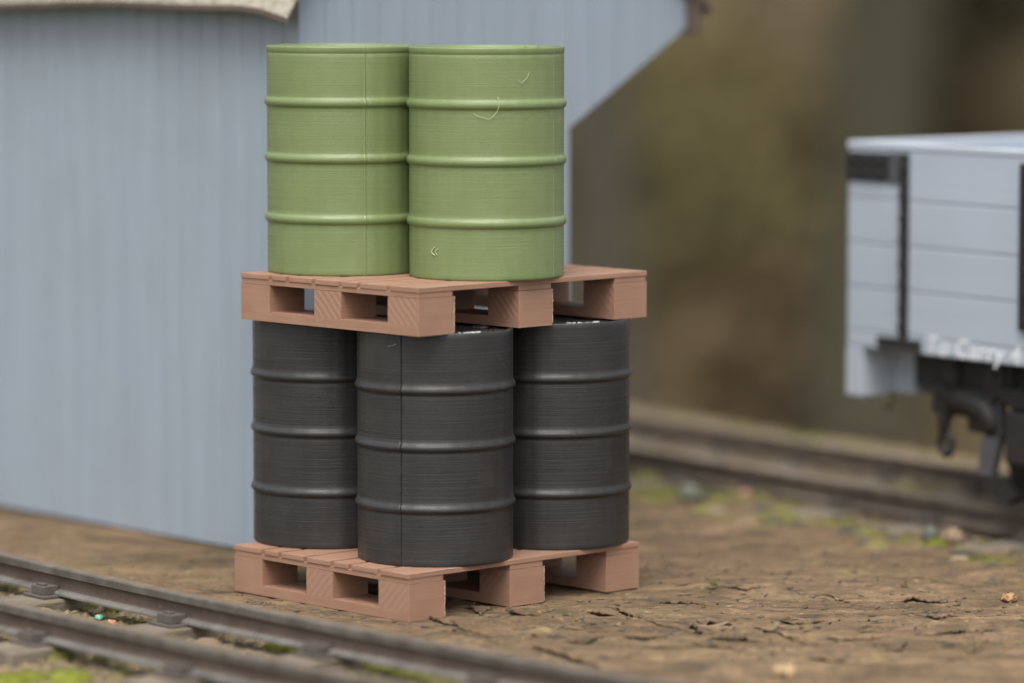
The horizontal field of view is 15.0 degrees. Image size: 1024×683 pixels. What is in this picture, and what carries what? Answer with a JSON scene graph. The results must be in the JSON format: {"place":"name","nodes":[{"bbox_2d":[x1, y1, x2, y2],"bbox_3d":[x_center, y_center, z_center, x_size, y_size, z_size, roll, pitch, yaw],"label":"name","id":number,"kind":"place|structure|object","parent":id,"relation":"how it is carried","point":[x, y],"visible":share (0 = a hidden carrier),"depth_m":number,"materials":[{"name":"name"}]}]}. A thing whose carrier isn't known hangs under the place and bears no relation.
{"place":"outdoors","nodes":[
{"label":"outdoors","id":0,"kind":"place"},
{"bbox_2d":[0,407,1023,682],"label":"ground","id":1,"kind":"structure","parent":0,"point":[88,545],"depth_m":14.72,"materials":[{"name":"brown soil"}]},
{"bbox_2d":[94,614,103,619],"bbox_3d":[-1.542,1.029,14.488,0.035,0.022,0.040,0,5,0],"label":"pebble","id":2,"kind":"object","parent":1,"relation":"on","point":[99,616],"visible":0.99,"depth_m":14.48,"materials":[{"name":"stone"}]},
{"bbox_2d":[107,619,117,624],"bbox_3d":[-1.485,1.044,14.368,0.049,0.032,0.039,-3,6,-31],"label":"pebble","id":3,"kind":"object","parent":1,"relation":"on","point":[112,621],"visible":0.43,"depth_m":14.36,"materials":[{"name":"stone"}]},
{"bbox_2d":[0,551,678,682],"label":"railway track","id":4,"kind":"structure","parent":1,"relation":"on","point":[331,652],"depth_m":13.44,"materials":[{"name":"steel"},{"name":"grey metal"}]},
{"bbox_2d":[0,0,712,546],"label":"shed","id":5,"kind":"structure","parent":1,"relation":"on","point":[132,190],"depth_m":16.39,"materials":[{"name":"painted corrugated metal"}]},
{"bbox_2d":[234,540,638,622],"bbox_3d":[-0.287,0.863,14.914,1.191,0.179,1.011,-5,7,-43],"label":"pallet","id":6,"kind":"object","parent":1,"relation":"on","point":[339,579],"visible":0.7,"depth_m":14.57,"materials":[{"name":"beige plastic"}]},
{"bbox_2d":[250,314,387,549],"bbox_3d":[-0.707,0.331,14.988,0.603,0.869,0.604,0,5,0],"label":"drum","id":7,"kind":"object","parent":6,"relation":"on","point":[304,429],"visible":0.52,"depth_m":14.72,"materials":[{"name":"grey metal"}]},
{"bbox_2d":[355,322,515,567],"bbox_3d":[-0.287,0.374,14.541,0.603,0.869,0.604,0,5,0],"label":"drum","id":8,"kind":"object","parent":6,"relation":"on","point":[435,439],"visible":0.99,"depth_m":14.29,"materials":[{"name":"grey metal"}]},
{"bbox_2d":[241,264,646,336],"bbox_3d":[-0.258,-0.179,14.869,1.190,0.178,1.011,-5,8,-43],"label":"pallet","id":9,"kind":"object","parent":8,"relation":"on","point":[408,304],"visible":0.81,"depth_m":14.54,"materials":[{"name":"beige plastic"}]},
{"bbox_2d":[264,44,419,276],"bbox_3d":[-0.646,-0.703,14.867,0.604,0.864,0.605,0,5,0],"label":"drum","id":10,"kind":"object","parent":9,"relation":"on","point":[336,153],"visible":0.79,"depth_m":14.61,"materials":[{"name":"green metal"}]},
{"bbox_2d":[406,45,566,281],"bbox_3d":[-0.096,-0.680,14.634,0.604,0.864,0.605,0,5,0],"label":"drum","id":11,"kind":"object","parent":9,"relation":"on","point":[486,158],"visible":1,"depth_m":14.39,"materials":[{"name":"green metal"}]},
{"bbox_2d":[513,314,631,550],"bbox_3d":[0.161,0.334,14.959,0.603,0.869,0.604,0,5,0],"label":"drum","id":12,"kind":"object","parent":6,"relation":"on","point":[572,428],"visible":0.65,"depth_m":14.70,"materials":[{"name":"grey metal"}]},
{"bbox_2d":[0,449,1023,682],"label":"moss","id":13,"kind":"object","parent":1,"relation":"on","point":[63,676],"visible":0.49,"depth_m":16.08,"materials":[{"name":"green plant"}]},
{"bbox_2d":[0,445,1023,675],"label":"grit","id":14,"kind":"object","parent":1,"relation":"on","point":[907,488],"visible":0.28,"depth_m":17.47,"materials":[{"name":"gravel"}]},
{"bbox_2d":[109,498,1023,680],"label":"bark chips","id":15,"kind":"object","parent":1,"relation":"on","point":[774,626],"visible":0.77,"depth_m":14.46,"materials":[{"name":"brown wood"}]},
{"bbox_2d":[677,482,703,502],"bbox_3d":[0.799,0.676,17.363,0.119,0.091,0.133,0,5,0],"label":"pebble","id":16,"kind":"object","parent":1,"relation":"on","point":[688,492],"visible":1,"depth_m":17.32,"materials":[{"name":"stone"}]},
{"bbox_2d":[429,585,998,667],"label":"split flakes","id":17,"kind":"object","parent":1,"relation":"on","point":[969,645],"visible":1,"depth_m":13.99,"materials":[{"name":"brown wood"}]},
{"bbox_2d":[738,489,752,496],"bbox_3d":[1.049,0.699,17.522,0.084,0.063,0.100,0,5,0],"label":"pebble","id":18,"kind":"object","parent":1,"relation":"on","point":[744,492],"visible":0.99,"depth_m":17.50,"materials":[{"name":"stone"}]},
{"bbox_2d":[770,663,799,678],"bbox_3d":[0.921,1.111,13.069,0.090,0.052,0.079,-3,6,-31],"label":"pebble","id":19,"kind":"object","parent":1,"relation":"on","point":[783,671],"visible":1,"depth_m":13.05,"materials":[{"name":"stone"}]},
{"bbox_2d":[629,413,1023,552],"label":"railway track","id":20,"kind":"structure","parent":1,"relation":"on","point":[963,510],"depth_m":17.89,"materials":[{"name":"metal"}]},
{"bbox_2d":[846,135,1023,504],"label":"wagon","id":21,"kind":"object","parent":20,"relation":"on","point":[936,269],"visible":1,"depth_m":16.22,"materials":[{"name":"grey paint"}]},
{"bbox_2d":[921,525,938,541],"bbox_3d":[1.750,0.805,16.232,0.075,0.078,0.097,0,5,0],"label":"pebble","id":22,"kind":"object","parent":1,"relation":"on","point":[928,532],"visible":0.91,"depth_m":16.21,"materials":[{"name":"stone"}]},
{"bbox_2d":[938,526,963,545],"bbox_3d":[1.832,0.813,16.176,0.106,0.088,0.115,0,5,0],"label":"pebble","id":23,"kind":"object","parent":1,"relation":"on","point":[952,535],"visible":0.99,"depth_m":16.14,"materials":[{"name":"stone"}]},
{"bbox_2d":[1001,592,1016,602],"bbox_3d":[1.877,0.964,14.648,0.063,0.036,0.077,0,5,0],"label":"pebble","id":24,"kind":"object","parent":1,"relation":"on","point":[1007,597],"visible":1,"depth_m":14.62,"materials":[{"name":"stone"}]},
{"bbox_2d":[569,0,1023,462],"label":"hillside","id":25,"kind":"structure","parent":0,"point":[968,444],"depth_m":119.45,"materials":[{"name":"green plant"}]},
{"bbox_2d":[632,1,824,422],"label":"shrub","id":26,"kind":"object","parent":25,"relation":"on","point":[692,176],"visible":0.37,"depth_m":102.17,"materials":[{"name":"brown plant"}]},
{"bbox_2d":[643,235,934,452],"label":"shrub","id":27,"kind":"object","parent":25,"relation":"on","point":[693,360],"visible":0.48,"depth_m":99.89,"materials":[{"name":"brown plant"}]},
{"bbox_2d":[730,0,1023,127],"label":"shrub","id":28,"kind":"object","parent":25,"relation":"on","point":[998,15],"visible":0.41,"depth_m":115.40,"materials":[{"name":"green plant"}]},
{"bbox_2d":[931,0,1018,137],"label":"tree","id":29,"kind":"object","parent":25,"relation":"on","point":[977,98],"visible":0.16,"depth_m":117.20,"materials":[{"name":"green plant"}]},
{"bbox_2d":[766,0,841,197],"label":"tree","id":30,"kind":"object","parent":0,"point":[800,29],"visible":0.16,"depth_m":113.94,"materials":[{"name":"brown plant"}]},
{"label":"garden ground","id":31,"kind":"structure","parent":0,"visible":0},
{"bbox_2d":[567,75,650,410],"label":"tree","id":32,"kind":"object","parent":31,"relation":"on","point":[604,218],"visible":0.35,"depth_m":83.10,"materials":[{"name":"brown plant"}]},
{"bbox_2d":[796,412,910,447],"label":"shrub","id":33,"kind":"object","parent":31,"relation":"on","point":[874,431],"visible":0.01,"depth_m":85.34,"materials":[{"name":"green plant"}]},
{"bbox_2d":[806,0,935,452],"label":"tree","id":34,"kind":"object","parent":31,"relation":"on","point":[883,78],"visible":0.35,"depth_m":91.63,"materials":[{"name":"brown plant"}]}
]}

